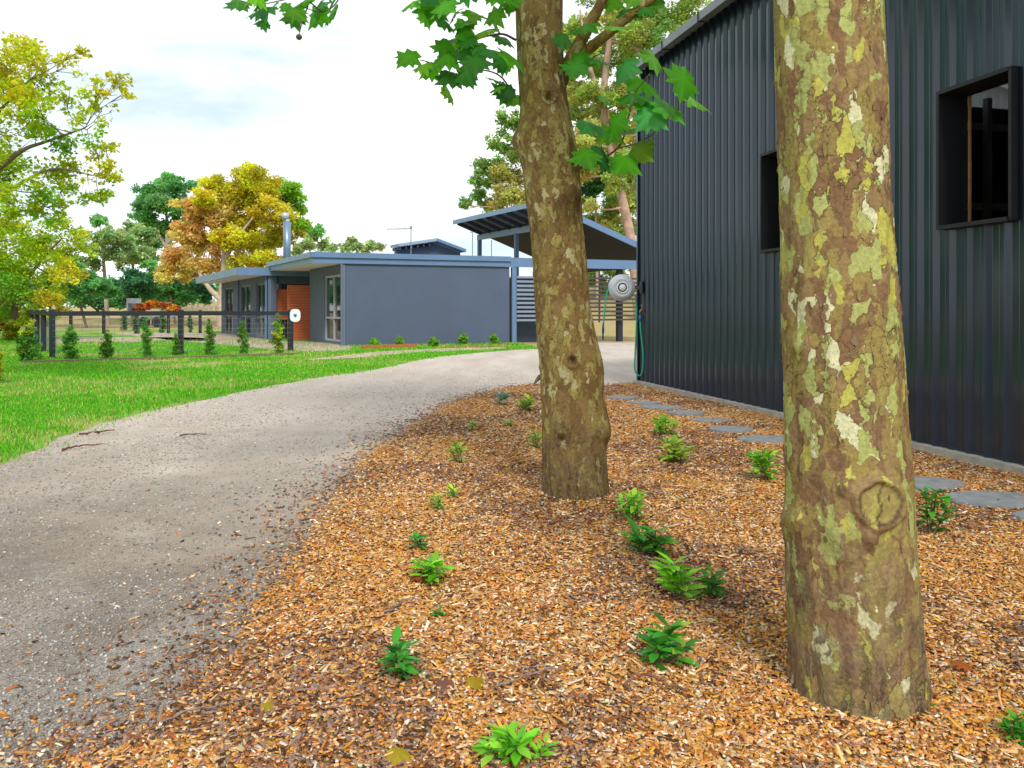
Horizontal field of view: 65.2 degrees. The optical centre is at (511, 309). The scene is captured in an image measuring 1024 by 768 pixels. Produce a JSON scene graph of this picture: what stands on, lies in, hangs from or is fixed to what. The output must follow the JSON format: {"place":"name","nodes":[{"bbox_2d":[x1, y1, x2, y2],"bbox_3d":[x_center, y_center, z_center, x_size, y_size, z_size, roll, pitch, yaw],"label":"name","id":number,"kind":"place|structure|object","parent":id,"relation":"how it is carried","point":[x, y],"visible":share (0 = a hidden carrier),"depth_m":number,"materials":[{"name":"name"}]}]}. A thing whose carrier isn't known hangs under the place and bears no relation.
{"place":"outdoors","nodes":[
{"label":"outdoors","id":0,"kind":"place"},
{"bbox_2d":[0,330,537,476],"bbox_3d":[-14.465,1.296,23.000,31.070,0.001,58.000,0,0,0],"label":"lawn","id":1,"kind":"structure","parent":0,"point":[60,333],"depth_m":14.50,"materials":[{"name":"plant"}]},
{"bbox_2d":[0,351,4,380],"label":"yellow shrub","id":2,"kind":"object","parent":1,"relation":"on","point":[2,369],"visible":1,"depth_m":13.90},
{"bbox_2d":[2,319,23,340],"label":"yellow shrub","id":3,"kind":"object","parent":1,"relation":"on","point":[10,333],"visible":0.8,"depth_m":33.34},
{"bbox_2d":[14,318,44,360],"bbox_3d":[-12.078,0.786,20.013,0.682,1.161,0.591,0,0,-45],"label":"shrub","id":4,"kind":"object","parent":1,"relation":"on","point":[24,350],"visible":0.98,"depth_m":19.90,"materials":[{"name":"plant"}]},
{"bbox_2d":[0,204,99,333],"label":"yellow tree","id":5,"kind":"object","parent":1,"relation":"on","point":[18,273],"visible":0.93,"depth_m":33.06,"materials":[{"name":"plant"}]},
{"bbox_2d":[0,31,137,246],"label":"autumn tree","id":6,"kind":"object","parent":1,"relation":"on","point":[19,89],"visible":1,"depth_m":13.34,"materials":[{"name":"plant"}]},
{"bbox_2d":[60,324,79,358],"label":"shrub","id":7,"kind":"object","parent":1,"relation":"on","point":[70,338],"visible":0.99,"depth_m":20.75,"materials":[{"name":"plant"}]},
{"bbox_2d":[97,329,114,358],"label":"shrub","id":8,"kind":"object","parent":1,"relation":"on","point":[107,349],"visible":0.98,"depth_m":20.75,"materials":[{"name":"plant"}]},
{"bbox_2d":[39,310,201,333],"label":"paddock fence","id":9,"kind":"object","parent":1,"relation":"on","point":[104,322],"visible":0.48,"depth_m":43.57,"materials":[{"name":"grey paint"}]},
{"bbox_2d":[119,310,128,330],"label":"paddock sapling","id":10,"kind":"object","parent":1,"relation":"on","point":[124,318],"visible":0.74,"depth_m":49.45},
{"bbox_2d":[55,337,204,342],"bbox_3d":[-16.659,1.286,35.294,6.177,0.001,8.172,0,0,-29],"label":"dirt patch","id":11,"kind":"object","parent":1,"relation":"on","point":[117,340],"visible":0.31,"depth_m":34.86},
{"bbox_2d":[139,316,153,356],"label":"shrub","id":12,"kind":"object","parent":1,"relation":"on","point":[147,342],"visible":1,"depth_m":21.18,"materials":[{"name":"plant"}]},
{"bbox_2d":[25,309,292,357],"bbox_3d":[-13.913,0.685,29.450,6.645,1.430,15.235,0,0,-35],"label":"paddock fence","id":13,"kind":"object","parent":1,"relation":"on","point":[41,323],"visible":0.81,"depth_m":23.21,"materials":[{"name":"grey paint"}]},
{"bbox_2d":[290,309,300,321],"bbox_3d":[-6.780,0.170,25.018,0.330,0.400,0.024,0,0,0],"label":"round sign","id":14,"kind":"object","parent":13,"relation":"attached to","point":[295,315],"visible":1,"depth_m":25.01,"materials":[{"name":"white paint"}]},
{"bbox_2d":[22,353,297,362],"bbox_3d":[-8.970,1.270,21.058,6.701,0.090,0.100,0,0,-32],"label":"lawn edging","id":15,"kind":"object","parent":1,"relation":"on","point":[137,358],"visible":0.57,"depth_m":20.79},
{"bbox_2d":[169,332,181,354],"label":"shrub","id":16,"kind":"object","parent":1,"relation":"on","point":[177,345],"visible":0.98,"depth_m":22.58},
{"bbox_2d":[203,319,216,354],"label":"shrub","id":17,"kind":"object","parent":1,"relation":"on","point":[212,341],"visible":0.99,"depth_m":22.56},
{"bbox_2d":[115,332,351,350],"bbox_3d":[-12.846,1.286,35.984,5.389,0.001,26.496,0,0,-36],"label":"dirt patch","id":18,"kind":"object","parent":1,"relation":"on","point":[219,336],"visible":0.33,"depth_m":32.65,"materials":[{"name":"soil"}]},
{"bbox_2d":[131,316,140,333],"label":"paddock sapling","id":19,"kind":"object","parent":18,"relation":"on","point":[135,329],"visible":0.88,"depth_m":43.28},
{"bbox_2d":[158,307,166,332],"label":"paddock sapling","id":20,"kind":"object","parent":18,"relation":"on","point":[162,322],"visible":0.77,"depth_m":45.11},
{"bbox_2d":[237,320,250,353],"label":"shrub","id":21,"kind":"object","parent":1,"relation":"on","point":[244,347],"visible":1,"depth_m":23.09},
{"bbox_2d":[269,312,284,352],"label":"shrub","id":22,"kind":"object","parent":1,"relation":"on","point":[277,337],"visible":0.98,"depth_m":23.62,"materials":[{"name":"plant"}]},
{"bbox_2d":[362,344,416,348],"bbox_3d":[-4.111,1.240,26.849,1.952,0.160,0.080,0,0,-32],"label":"garden edging","id":23,"kind":"object","parent":1,"relation":"on","point":[391,345],"visible":0.64,"depth_m":26.84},
{"bbox_2d":[307,347,505,359],"bbox_3d":[-3.249,1.286,24.363,2.053,0.001,9.010,0,0,38],"label":"dirt patch","id":24,"kind":"object","parent":1,"relation":"on","point":[369,354],"visible":0.7,"depth_m":24.20,"materials":[{"name":"soil"}]},
{"bbox_2d":[358,343,509,347],"bbox_3d":[-2.407,1.288,28.577,6.277,0.001,2.852,0,0,-21],"label":"garden bed","id":25,"kind":"object","parent":1,"relation":"on","point":[474,346],"visible":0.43,"depth_m":28.23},
{"bbox_2d":[369,337,380,344],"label":"bed plant","id":26,"kind":"object","parent":25,"relation":"on","point":[374,341],"visible":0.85,"depth_m":28.79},
{"bbox_2d":[427,336,439,346],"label":"bed plant","id":27,"kind":"object","parent":25,"relation":"on","point":[434,342],"visible":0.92,"depth_m":28.07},
{"bbox_2d":[456,332,468,343],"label":"bed plant","id":28,"kind":"object","parent":25,"relation":"on","point":[463,339],"visible":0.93,"depth_m":29.67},
{"bbox_2d":[489,333,499,343],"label":"bed plant","id":29,"kind":"object","parent":25,"relation":"on","point":[493,338],"visible":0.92,"depth_m":30.07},
{"bbox_2d":[0,342,635,767],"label":"driveway","id":30,"kind":"structure","parent":0,"point":[616,358],"depth_m":5.08,"materials":[{"name":"gravel"}]},
{"bbox_2d":[61,443,103,450],"bbox_3d":[-4.012,1.271,7.470,0.088,0.033,0.412,0,0,35],"label":"stick","id":31,"kind":"object","parent":30,"relation":"on","point":[66,448],"visible":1,"depth_m":7.45,"materials":[{"name":"wood"}]},
{"bbox_2d":[1,326,635,345],"bbox_3d":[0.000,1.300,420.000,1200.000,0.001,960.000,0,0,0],"label":"ground","id":32,"kind":"structure","parent":0,"point":[610,335],"depth_m":50.73,"materials":[{"name":"plant"}]},
{"bbox_2d":[126,298,159,327],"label":"trailer","id":33,"kind":"object","parent":32,"relation":"on","point":[131,303],"visible":0.53,"depth_m":59.10,"materials":[{"name":"grey metal"}]},
{"bbox_2d":[132,300,180,310],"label":"brush heap","id":34,"kind":"object","parent":33,"relation":"on","point":[148,305],"visible":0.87,"depth_m":59.57,"materials":[{"name":"plant"}]},
{"bbox_2d":[196,213,510,345],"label":"house","id":35,"kind":"structure","parent":32,"relation":"on","point":[424,291],"depth_m":30.56,"materials":[{"name":"grey paint"}]},
{"bbox_2d":[226,287,232,331],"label":"window","id":36,"kind":"structure","parent":35,"relation":"in","point":[229,291],"depth_m":43.29,"materials":[{"name":"clear glass"}]},
{"bbox_2d":[241,285,249,334],"bbox_3d":[-12.990,0.000,39.195,0.086,2.400,2.400,0,0,-29],"label":"window","id":37,"kind":"structure","parent":35,"relation":"in","point":[245,290],"depth_m":39.17,"materials":[{"name":"clear glass"}]},
{"bbox_2d":[257,283,264,336],"bbox_3d":[-11.247,0.000,36.045,0.086,2.400,2.000,0,0,-29],"label":"window","id":38,"kind":"structure","parent":35,"relation":"in","point":[260,287],"depth_m":36.03,"materials":[{"name":"clear glass"}]},
{"bbox_2d":[287,285,309,339],"bbox_3d":[-8.807,0.110,33.861,1.361,2.320,0.069,0,0,-20],"label":"timber door","id":39,"kind":"structure","parent":35,"relation":"in","point":[298,296],"depth_m":33.78,"materials":[{"name":"wood"}]},
{"bbox_2d":[325,275,339,341],"bbox_3d":[-6.758,-0.070,30.472,0.086,2.500,2.350,0,0,-29],"label":"window","id":40,"kind":"structure","parent":35,"relation":"in","point":[332,283],"depth_m":30.79,"materials":[{"name":"clear glass"}]},
{"bbox_2d":[0,382,1023,767],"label":"mulch bed","id":41,"kind":"object","parent":32,"relation":"on","point":[606,686],"visible":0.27,"depth_m":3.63,"materials":[{"name":"wood"}]},
{"bbox_2d":[160,701,238,722],"bbox_3d":[-0.970,1.244,2.492,0.234,0.021,0.022,0,0,-30],"label":"stick","id":42,"kind":"object","parent":41,"relation":"on","point":[180,713],"visible":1,"depth_m":2.48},
{"bbox_2d":[259,701,273,713],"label":"fallen leaf","id":43,"kind":"object","parent":41,"relation":"on","point":[267,706],"visible":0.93,"depth_m":2.52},
{"bbox_2d":[374,625,423,679],"bbox_3d":[-0.384,1.213,2.757,0.172,0.180,0.194,0,0,33],"label":"young shrub","id":44,"kind":"object","parent":41,"relation":"on","point":[399,649],"visible":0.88,"depth_m":2.75,"materials":[{"name":"green plant"}]},
{"bbox_2d":[386,747,413,764],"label":"fallen leaf","id":45,"kind":"object","parent":41,"relation":"on","point":[395,757],"visible":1,"depth_m":2.24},
{"bbox_2d":[384,597,421,612],"bbox_3d":[-0.472,1.243,3.393,0.056,0.027,0.205,0,0,37],"label":"stick","id":46,"kind":"object","parent":41,"relation":"on","point":[396,605],"visible":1,"depth_m":3.38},
{"bbox_2d":[409,571,426,581],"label":"fallen leaf","id":47,"kind":"object","parent":41,"relation":"on","point":[415,577],"visible":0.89,"depth_m":3.71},
{"bbox_2d":[407,532,429,549],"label":"young shrub","id":48,"kind":"object","parent":41,"relation":"on","point":[416,537],"visible":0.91,"depth_m":4.22,"materials":[{"name":"green plant"}]},
{"bbox_2d":[408,550,454,584],"bbox_3d":[-0.377,1.218,3.720,0.206,0.170,0.265,0,0,-45],"label":"young shrub","id":49,"kind":"object","parent":41,"relation":"on","point":[428,566],"visible":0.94,"depth_m":3.71,"materials":[{"name":"green plant"}]},
{"bbox_2d":[427,491,444,509],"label":"young shrub","id":50,"kind":"object","parent":41,"relation":"on","point":[438,499],"visible":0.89,"depth_m":5.06,"materials":[{"name":"green plant"}]},
{"bbox_2d":[430,605,449,616],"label":"young shrub","id":51,"kind":"object","parent":41,"relation":"on","point":[436,612],"visible":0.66,"depth_m":3.31,"materials":[{"name":"green plant"}]},
{"bbox_2d":[433,677,453,692],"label":"fallen leaf","id":52,"kind":"object","parent":41,"relation":"on","point":[445,682],"visible":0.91,"depth_m":2.67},
{"bbox_2d":[446,483,460,496],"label":"young shrub","id":53,"kind":"object","parent":41,"relation":"on","point":[452,490],"visible":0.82,"depth_m":5.42,"materials":[{"name":"green plant"}]},
{"bbox_2d":[444,441,467,461],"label":"young shrub","id":54,"kind":"object","parent":41,"relation":"on","point":[457,447],"visible":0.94,"depth_m":6.60,"materials":[{"name":"green plant"}]},
{"bbox_2d":[223,0,709,501],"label":"plane tree","id":55,"kind":"object","parent":41,"relation":"on","point":[576,430],"visible":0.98,"depth_m":5.27,"materials":[{"name":"brown plant"}]},
{"bbox_2d":[464,676,483,690],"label":"fallen leaf","id":56,"kind":"object","parent":41,"relation":"on","point":[474,682],"visible":1,"depth_m":2.67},
{"bbox_2d":[493,391,512,404],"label":"young shrub","id":57,"kind":"object","parent":41,"relation":"on","point":[504,397],"visible":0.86,"depth_m":10.63,"materials":[{"name":"green plant"}]},
{"bbox_2d":[486,671,524,704],"bbox_3d":[-0.036,1.234,2.614,0.066,0.063,0.203,0,0,-41],"label":"stick","id":58,"kind":"object","parent":41,"relation":"on","point":[490,675],"visible":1,"depth_m":2.59,"materials":[{"name":"wood"}]},
{"bbox_2d":[470,721,542,767],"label":"young shrub","id":59,"kind":"object","parent":41,"relation":"on","point":[502,742],"visible":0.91,"depth_m":2.23,"materials":[{"name":"green plant"}]},
{"bbox_2d":[515,393,536,410],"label":"young shrub","id":60,"kind":"object","parent":41,"relation":"on","point":[525,403],"visible":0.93,"depth_m":9.97,"materials":[{"name":"green plant"}]},
{"bbox_2d":[490,667,564,688],"bbox_3d":[0.057,1.240,2.707,0.288,0.033,0.018,0,0,-27],"label":"stick","id":61,"kind":"object","parent":41,"relation":"on","point":[509,682],"visible":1,"depth_m":2.68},
{"bbox_2d":[526,427,541,447],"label":"young shrub","id":62,"kind":"object","parent":41,"relation":"on","point":[535,440],"visible":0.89,"depth_m":7.31,"materials":[{"name":"green plant"}]},
{"bbox_2d":[522,732,559,765],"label":"young shrub","id":63,"kind":"object","parent":41,"relation":"on","point":[544,750],"visible":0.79,"depth_m":2.25,"materials":[{"name":"green plant"}]},
{"bbox_2d":[606,396,637,399],"bbox_3d":[1.573,1.281,11.425,0.487,0.078,0.364,0,0,0],"label":"stepping stone","id":64,"kind":"object","parent":41,"relation":"on","point":[622,397],"visible":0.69,"depth_m":11.36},
{"bbox_2d":[611,488,647,521],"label":"young shrub","id":65,"kind":"object","parent":41,"relation":"on","point":[631,508],"visible":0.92,"depth_m":4.81,"materials":[{"name":"green plant"}]},
{"bbox_2d":[626,401,661,404],"bbox_3d":[1.787,1.281,10.811,0.482,0.078,0.328,0,0,0],"label":"stepping stone","id":66,"kind":"object","parent":41,"relation":"on","point":[645,402],"visible":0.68,"depth_m":10.74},
{"bbox_2d":[615,516,678,556],"bbox_3d":[0.686,1.185,4.112,0.317,0.235,0.294,0,0,0],"label":"young shrub","id":67,"kind":"object","parent":41,"relation":"on","point":[653,543],"visible":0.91,"depth_m":4.10,"materials":[{"name":"green plant"}]},
{"bbox_2d":[639,405,682,409],"bbox_3d":[1.915,1.281,10.306,0.569,0.078,0.389,0,0,0],"label":"stepping stone","id":68,"kind":"object","parent":41,"relation":"on","point":[667,407],"visible":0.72,"depth_m":10.25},
{"bbox_2d":[650,412,680,435],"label":"young shrub","id":69,"kind":"object","parent":41,"relation":"on","point":[660,424],"visible":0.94,"depth_m":8.06,"materials":[{"name":"green plant"}]},
{"bbox_2d":[634,611,699,673],"bbox_3d":[0.554,1.199,2.838,0.241,0.209,0.237,0,0,0],"label":"young shrub","id":70,"kind":"object","parent":41,"relation":"on","point":[660,646],"visible":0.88,"depth_m":2.83,"materials":[{"name":"green plant"}]},
{"bbox_2d":[623,672,720,691],"bbox_3d":[0.534,1.234,2.655,0.333,0.053,0.069,0,0,-3],"label":"bark strip","id":71,"kind":"object","parent":41,"relation":"on","point":[626,685],"visible":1,"depth_m":2.65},
{"bbox_2d":[656,434,696,462],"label":"young shrub","id":72,"kind":"object","parent":41,"relation":"on","point":[675,453],"visible":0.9,"depth_m":6.59,"materials":[{"name":"green plant"}]},
{"bbox_2d":[649,551,705,599],"bbox_3d":[0.723,1.188,3.506,0.271,0.228,0.188,0,0,42],"label":"young shrub","id":73,"kind":"object","parent":41,"relation":"on","point":[673,578],"visible":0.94,"depth_m":3.49,"materials":[{"name":"green plant"}]},
{"bbox_2d":[667,410,704,415],"bbox_3d":[2.122,1.281,9.755,0.435,0.078,0.324,0,0,25],"label":"stepping stone","id":74,"kind":"object","parent":41,"relation":"on","point":[686,412],"visible":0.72,"depth_m":9.69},
{"bbox_2d":[693,564,727,597],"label":"young shrub","id":75,"kind":"object","parent":41,"relation":"on","point":[712,582],"visible":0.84,"depth_m":3.54,"materials":[{"name":"green plant"}]},
{"bbox_2d":[690,417,732,422],"bbox_3d":[2.272,1.281,9.091,0.482,0.078,0.388,0,0,0],"label":"stepping stone","id":76,"kind":"object","parent":41,"relation":"on","point":[704,419],"visible":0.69,"depth_m":9.07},
{"bbox_2d":[708,426,753,433],"bbox_3d":[2.300,1.281,8.404,0.463,0.078,0.376,0,0,0],"label":"stepping stone","id":77,"kind":"object","parent":41,"relation":"on","point":[729,429],"visible":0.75,"depth_m":8.31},
{"bbox_2d":[736,435,783,443],"bbox_3d":[2.439,1.281,7.749,0.540,0.078,0.406,0,0,0],"label":"stepping stone","id":78,"kind":"object","parent":41,"relation":"on","point":[763,438],"visible":0.56,"depth_m":7.73,"materials":[{"name":"stone"}]},
{"bbox_2d":[743,447,782,480],"bbox_3d":[1.856,1.150,5.910,0.296,0.306,0.241,0,0,26],"label":"young shrub","id":79,"kind":"object","parent":41,"relation":"on","point":[761,460],"visible":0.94,"depth_m":5.90,"materials":[{"name":"green plant"}]},
{"bbox_2d":[773,0,933,722],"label":"plane tree","id":80,"kind":"object","parent":41,"relation":"on","point":[855,623],"visible":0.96,"depth_m":2.48,"materials":[{"name":"brown plant"}]},
{"bbox_2d":[915,483,958,533],"bbox_3d":[2.387,1.145,4.506,0.227,0.315,0.253,0,0,0],"label":"young shrub","id":81,"kind":"object","parent":41,"relation":"on","point":[931,513],"visible":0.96,"depth_m":4.50,"materials":[{"name":"green plant"}]},
{"bbox_2d":[914,476,966,491],"bbox_3d":[2.984,1.281,5.779,0.595,0.078,0.418,0,0,0],"label":"stepping stone","id":82,"kind":"object","parent":41,"relation":"on","point":[935,483],"visible":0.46,"depth_m":5.73,"materials":[{"name":"stone"}]},
{"bbox_2d":[951,659,972,670],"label":"fallen leaf","id":83,"kind":"object","parent":41,"relation":"on","point":[959,663],"visible":1,"depth_m":2.78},
{"bbox_2d":[948,491,1023,509],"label":"stepping stone","id":84,"kind":"object","parent":41,"relation":"on","point":[981,499],"visible":0.71,"depth_m":5.27,"materials":[{"name":"stone"}]},
{"bbox_2d":[992,707,1023,745],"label":"young shrub","id":85,"kind":"object","parent":41,"relation":"on","point":[1015,731],"visible":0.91,"depth_m":2.34,"materials":[{"name":"green plant"}]},
{"bbox_2d":[1011,511,1023,520],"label":"stepping stone","id":86,"kind":"object","parent":41,"relation":"on","point":[1018,514],"visible":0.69,"depth_m":4.86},
{"bbox_2d":[453,203,635,342],"bbox_3d":[2.119,-1.535,36.241,7.604,5.670,8.455,0,0,-20],"label":"carport","id":87,"kind":"object","parent":32,"relation":"on","point":[607,249],"visible":0.58,"depth_m":33.83,"materials":[{"name":"grey metal"}]},
{"bbox_2d":[517,271,635,321],"bbox_3d":[2.935,-0.550,32.253,5.892,2.100,0.150,0,0,-20],"label":"slat screen","id":88,"kind":"object","parent":87,"relation":"attached to","point":[532,294],"visible":0.47,"depth_m":32.40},
{"bbox_2d":[620,0,1023,475],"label":"shed","id":89,"kind":"structure","parent":32,"relation":"on","point":[707,246],"depth_m":9.57,"materials":[{"name":"grey metal"}]},
{"bbox_2d":[602,274,643,375],"bbox_3d":[1.864,0.256,13.506,0.698,1.719,0.228,0,0,0],"label":"hose reel","id":90,"kind":"object","parent":89,"relation":"attached to","point":[622,287],"visible":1,"depth_m":13.43,"materials":[{"name":"grey plastic"}]},
{"bbox_2d":[760,149,779,252],"bbox_3d":[3.262,-1.300,9.437,0.315,1.208,0.794,0,0,-13],"label":"window frame","id":91,"kind":"structure","parent":89,"relation":"in","point":[769,180],"depth_m":9.79,"materials":[{"name":"metal"}]},
{"bbox_2d":[936,65,1019,229],"bbox_3d":[3.928,-1.300,6.631,0.315,1.208,0.784,0,0,-13],"label":"window frame","id":92,"kind":"structure","parent":89,"relation":"in","point":[952,101],"depth_m":6.96,"materials":[{"name":"metal"}]},
{"bbox_2d":[6,287,635,327],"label":"hill","id":93,"kind":"structure","parent":0,"point":[63,321],"depth_m":72.11,"materials":[{"name":"plant"}]},
{"bbox_2d":[29,268,66,324],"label":"tree","id":94,"kind":"object","parent":93,"relation":"on","point":[49,283],"visible":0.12,"depth_m":60.47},
{"bbox_2d":[49,254,124,327],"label":"tree","id":95,"kind":"object","parent":93,"relation":"on","point":[88,291],"visible":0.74,"depth_m":56.85,"materials":[{"name":"plant"}]},
{"bbox_2d":[77,213,136,324],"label":"olive gum","id":96,"kind":"object","parent":93,"relation":"on","point":[113,240],"visible":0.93,"depth_m":64.72,"materials":[{"name":"green plant"}]},
{"bbox_2d":[28,294,212,310],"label":"hedge","id":97,"kind":"object","parent":93,"relation":"on","point":[99,304],"visible":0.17,"depth_m":73.17,"materials":[{"name":"plant"}]},
{"bbox_2d":[108,266,166,325],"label":"tree","id":98,"kind":"object","parent":93,"relation":"on","point":[144,288],"visible":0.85,"depth_m":62.75,"materials":[{"name":"plant"}]},
{"bbox_2d":[113,218,164,317],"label":"olive gum","id":99,"kind":"object","parent":93,"relation":"on","point":[141,253],"visible":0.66,"depth_m":69.96,"materials":[{"name":"green plant"}]},
{"bbox_2d":[127,171,200,310],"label":"eucalyptus","id":100,"kind":"object","parent":93,"relation":"on","point":[160,192],"visible":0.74,"depth_m":78.90,"materials":[{"name":"green plant"}]},
{"bbox_2d":[153,276,216,323],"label":"tree","id":101,"kind":"object","parent":93,"relation":"on","point":[178,291],"visible":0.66,"depth_m":67.29,"materials":[{"name":"plant"}]},
{"bbox_2d":[185,299,214,310],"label":"hill fence","id":102,"kind":"object","parent":93,"relation":"on","point":[203,306],"visible":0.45,"depth_m":87.92,"materials":[{"name":"wood"}]},
{"bbox_2d":[152,161,312,326],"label":"gum tree","id":103,"kind":"object","parent":93,"relation":"on","point":[253,192],"visible":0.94,"depth_m":61.31,"materials":[{"name":"yellow plant"}]},
{"bbox_2d":[291,222,341,255],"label":"distant tree","id":104,"kind":"object","parent":93,"relation":"on","point":[311,238],"visible":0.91,"depth_m":93.72,"materials":[{"name":"green plant"}]},
{"bbox_2d":[339,236,365,252],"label":"distant tree","id":105,"kind":"object","parent":93,"relation":"on","point":[350,244],"visible":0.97,"depth_m":98.54,"materials":[{"name":"green plant"}]},
{"bbox_2d":[359,239,386,252],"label":"distant tree","id":106,"kind":"object","parent":93,"relation":"on","point":[372,245],"visible":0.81,"depth_m":105.00,"materials":[{"name":"green plant"}]},
{"bbox_2d":[457,105,525,213],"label":"tall gum","id":107,"kind":"object","parent":93,"relation":"on","point":[497,171],"visible":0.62,"depth_m":57.65,"materials":[{"name":"green plant"}]},
{"bbox_2d":[567,85,635,305],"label":"tall gum","id":108,"kind":"object","parent":93,"relation":"on","point":[609,219],"visible":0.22,"depth_m":70.03,"materials":[{"name":"green plant"}]},
{"bbox_2d":[588,269,629,293],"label":"tree","id":109,"kind":"object","parent":93,"relation":"on","point":[605,273],"visible":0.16,"depth_m":77.18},
{"bbox_2d":[563,0,711,318],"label":"tall gum","id":110,"kind":"object","parent":93,"relation":"on","point":[630,43],"visible":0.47,"depth_m":63.65,"materials":[{"name":"green plant"}]},
{"bbox_2d":[0,0,712,308],"label":"sky","id":111,"kind":"structure","parent":0,"point":[374,147],"materials":[{"name":"white"}]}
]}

